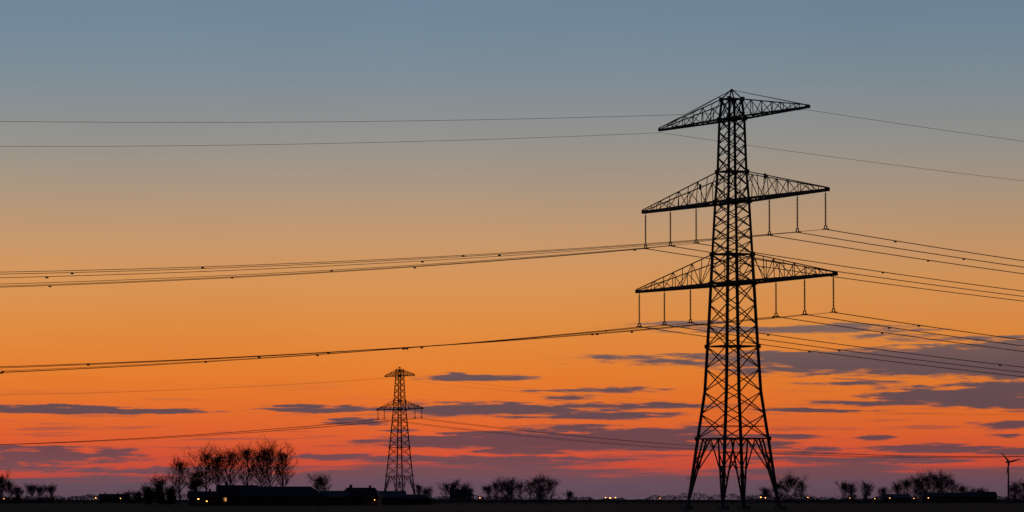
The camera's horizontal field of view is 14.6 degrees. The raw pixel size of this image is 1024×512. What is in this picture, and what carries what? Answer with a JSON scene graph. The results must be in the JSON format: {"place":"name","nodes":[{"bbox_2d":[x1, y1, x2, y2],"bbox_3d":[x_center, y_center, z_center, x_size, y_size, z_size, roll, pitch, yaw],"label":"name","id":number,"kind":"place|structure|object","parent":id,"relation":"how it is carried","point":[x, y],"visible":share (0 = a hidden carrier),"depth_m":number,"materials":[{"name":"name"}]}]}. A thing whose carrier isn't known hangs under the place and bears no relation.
{"place":"outdoors","nodes":[
{"label":"outdoors","id":0,"kind":"place"},
{"bbox_2d":[236,486,323,504],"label":"barn","id":1,"kind":"structure","parent":0,"point":[290,495],"depth_m":899.18,"materials":[{"name":"brick"}]},
{"bbox_2d":[245,497,315,504],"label":"windows and door","id":2,"kind":"structure","parent":1,"relation":"in","point":[278,500],"depth_m":898.73,"materials":[{"name":"black glass"}]},
{"bbox_2d":[450,486,466,501],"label":"tree","id":3,"kind":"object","parent":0,"point":[461,494],"depth_m":2292.84,"materials":[{"name":"plant"}]},
{"bbox_2d":[0,500,1023,511],"bbox_3d":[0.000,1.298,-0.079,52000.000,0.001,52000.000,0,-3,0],"label":"ground","id":4,"kind":"structure","parent":0,"point":[584,507],"depth_m":656.15,"materials":[{"name":"black plant"}]},
{"bbox_2d":[0,467,144,502],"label":"distant trees","id":5,"kind":"object","parent":4,"relation":"on","point":[16,491],"visible":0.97,"depth_m":1466.14,"materials":[{"name":"black plant"}]},
{"bbox_2d":[98,492,123,501],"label":"farmhouse","id":6,"kind":"object","parent":4,"relation":"on","point":[104,497],"visible":0.83,"depth_m":1992.31,"materials":[{"name":"brick"}]},
{"bbox_2d":[138,479,154,504],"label":"leafy tree","id":7,"kind":"object","parent":4,"relation":"on","point":[147,497],"visible":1,"depth_m":962.93,"materials":[{"name":"black plant"}]},
{"bbox_2d":[147,472,172,504],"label":"leafy tree","id":8,"kind":"object","parent":4,"relation":"on","point":[157,492],"visible":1,"depth_m":957.64,"materials":[{"name":"black plant"}]},
{"bbox_2d":[162,482,177,504],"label":"leafy tree","id":9,"kind":"object","parent":4,"relation":"on","point":[169,492],"visible":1,"depth_m":952.67,"materials":[{"name":"black plant"}]},
{"bbox_2d":[161,455,189,504],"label":"bare tree","id":10,"kind":"object","parent":4,"relation":"on","point":[179,465],"visible":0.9,"depth_m":966.89,"materials":[{"name":"black plant"}]},
{"bbox_2d":[178,465,210,494],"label":"leafy tree","id":11,"kind":"object","parent":4,"relation":"on","point":[196,483],"visible":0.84,"depth_m":923.23,"materials":[{"name":"black plant"}]},
{"bbox_2d":[187,488,218,504],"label":"farmhouse","id":12,"kind":"object","parent":4,"relation":"on","point":[202,496],"visible":0.92,"depth_m":893.83,"materials":[{"name":"brick"}]},
{"bbox_2d":[191,498,212,504],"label":"windows and door","id":13,"kind":"structure","parent":12,"relation":"in","point":[202,500],"depth_m":893.70,"materials":[{"name":"black glass"}]},
{"bbox_2d":[182,443,230,490],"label":"bare tree","id":14,"kind":"object","parent":4,"relation":"on","point":[209,455],"visible":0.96,"depth_m":938.83,"materials":[{"name":"black plant"}]},
{"bbox_2d":[214,495,223,504],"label":"garden shrub","id":15,"kind":"object","parent":4,"relation":"on","point":[220,500],"visible":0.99,"depth_m":887.97,"materials":[{"name":"black plant"}]},
{"bbox_2d":[210,448,229,484],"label":"bare tree","id":16,"kind":"object","parent":4,"relation":"on","point":[219,477],"visible":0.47,"depth_m":971.40,"materials":[{"name":"black plant"}]},
{"bbox_2d":[207,442,248,484],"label":"bare tree","id":17,"kind":"object","parent":4,"relation":"on","point":[230,459],"visible":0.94,"depth_m":942.74,"materials":[{"name":"black plant"}]},
{"bbox_2d":[216,482,257,504],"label":"farmhouse","id":18,"kind":"object","parent":4,"relation":"on","point":[229,493],"visible":0.54,"depth_m":925.57,"materials":[{"name":"brick"}]},
{"bbox_2d":[224,496,237,504],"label":"windows and door","id":19,"kind":"structure","parent":18,"relation":"in","point":[236,497],"depth_m":924.66,"materials":[{"name":"black glass"}]},
{"bbox_2d":[225,442,261,484],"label":"bare tree","id":20,"kind":"object","parent":4,"relation":"on","point":[246,455],"visible":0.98,"depth_m":942.59,"materials":[{"name":"black plant"}]},
{"bbox_2d":[249,446,274,485],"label":"bare tree","id":21,"kind":"object","parent":4,"relation":"on","point":[263,459],"visible":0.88,"depth_m":958.53,"materials":[{"name":"black plant"}]},
{"bbox_2d":[252,433,287,485],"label":"bare tree","id":22,"kind":"object","parent":4,"relation":"on","point":[271,449],"visible":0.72,"depth_m":965.05,"materials":[{"name":"black plant"}]},
{"bbox_2d":[267,442,297,485],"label":"bare tree","id":23,"kind":"object","parent":4,"relation":"on","point":[282,459],"visible":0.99,"depth_m":945.94,"materials":[{"name":"black plant"}]},
{"bbox_2d":[305,471,333,491],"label":"bare tree","id":24,"kind":"object","parent":4,"relation":"on","point":[319,481],"visible":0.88,"depth_m":1147.58,"materials":[{"name":"black plant"}]},
{"bbox_2d":[320,491,348,504],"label":"farm shed","id":25,"kind":"structure","parent":4,"relation":"on","point":[335,497],"depth_m":935.29,"materials":[{"name":"brick"}]},
{"bbox_2d":[325,498,344,504],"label":"windows and door","id":26,"kind":"structure","parent":25,"relation":"in","point":[334,500],"depth_m":935.22,"materials":[{"name":"black glass"}]},
{"bbox_2d":[344,485,382,504],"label":"farmhouse","id":27,"kind":"object","parent":4,"relation":"on","point":[363,496],"visible":0.71,"depth_m":954.95,"materials":[{"name":"brick"}]},
{"bbox_2d":[353,498,372,504],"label":"windows and door","id":28,"kind":"structure","parent":27,"relation":"in","point":[356,501],"depth_m":954.60,"materials":[{"name":"black glass"}]},
{"bbox_2d":[378,491,406,504],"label":"farm shed","id":29,"kind":"structure","parent":4,"relation":"on","point":[393,497],"depth_m":994.90,"materials":[{"name":"brick"}]},
{"bbox_2d":[387,498,401,504],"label":"windows and door","id":30,"kind":"structure","parent":29,"relation":"in","point":[389,500],"depth_m":994.56,"materials":[{"name":"black glass"}]},
{"bbox_2d":[376,367,423,493],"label":"transmission tower","id":31,"kind":"structure","parent":4,"relation":"on","point":[400,400],"depth_m":1131.86,"materials":[{"name":"metal"}]},
{"bbox_2d":[0,377,1022,457],"bbox_3d":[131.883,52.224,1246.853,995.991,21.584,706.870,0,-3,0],"label":"power line","id":32,"kind":"object","parent":31,"relation":"hanging from","point":[497,432],"visible":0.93,"depth_m":1148.94,"materials":[{"name":"metal"}]},
{"bbox_2d":[405,494,427,504],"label":"farm shed","id":33,"kind":"structure","parent":4,"relation":"on","point":[413,499],"depth_m":1035.43,"materials":[{"name":"brick"}]},
{"bbox_2d":[406,500,424,503],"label":"windows and door","id":34,"kind":"structure","parent":33,"relation":"in","point":[408,501],"depth_m":1035.07,"materials":[{"name":"black glass"}]},
{"bbox_2d":[415,473,577,501],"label":"distant trees","id":35,"kind":"object","parent":4,"relation":"on","point":[498,486],"visible":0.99,"depth_m":1988.92,"materials":[{"name":"black plant"}]},
{"bbox_2d":[3,492,1022,500],"bbox_3d":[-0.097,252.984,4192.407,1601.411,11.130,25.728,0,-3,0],"label":"distant treeline","id":36,"kind":"object","parent":4,"relation":"on","point":[621,498],"visible":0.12,"depth_m":4189.33,"materials":[{"name":"black plant"}]},
{"bbox_2d":[3,495,1023,501],"bbox_3d":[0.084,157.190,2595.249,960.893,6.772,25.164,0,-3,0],"label":"distant treeline","id":37,"kind":"object","parent":4,"relation":"on","point":[592,500],"visible":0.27,"depth_m":2591.43,"materials":[{"name":"black plant"}]},
{"bbox_2d":[635,89,837,509],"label":"transmission tower","id":38,"kind":"structure","parent":4,"relation":"on","point":[737,282],"depth_m":518.44,"materials":[{"name":"metal"}]},
{"bbox_2d":[0,110,1023,376],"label":"power line","id":39,"kind":"object","parent":38,"relation":"hanging from","point":[422,264],"visible":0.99,"depth_m":504.27,"materials":[{"name":"metal"}]},
{"bbox_2d":[751,468,1023,501],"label":"distant trees","id":40,"kind":"object","parent":4,"relation":"on","point":[938,485],"visible":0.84,"depth_m":1873.48,"materials":[{"name":"black plant"}]},
{"bbox_2d":[880,494,910,502],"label":"farm shed","id":41,"kind":"structure","parent":4,"relation":"on","point":[898,497],"depth_m":1772.78,"materials":[{"name":"brick"}]},
{"bbox_2d":[965,490,997,502],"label":"farmhouse","id":42,"kind":"object","parent":4,"relation":"on","point":[990,496],"visible":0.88,"depth_m":1753.58,"materials":[{"name":"brick"}]},
{"bbox_2d":[1002,453,1019,500],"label":"wind turbine","id":43,"kind":"object","parent":4,"relation":"on","point":[1008,461],"visible":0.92,"depth_m":2495.41,"materials":[{"name":"paint"}]},
{"bbox_2d":[0,0,1023,499],"label":"sky","id":44,"kind":"structure","parent":0,"point":[83,71],"materials":[{"name":"orange"}]},
{"bbox_2d":[919,493,982,502],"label":"barn","id":45,"kind":"structure","parent":0,"point":[962,497],"depth_m":1741.78,"materials":[{"name":"brick"}]},
{"bbox_2d":[925,498,978,501],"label":"windows and door","id":46,"kind":"structure","parent":45,"relation":"in","point":[954,499],"depth_m":1741.68,"materials":[{"name":"black glass"}]}
]}

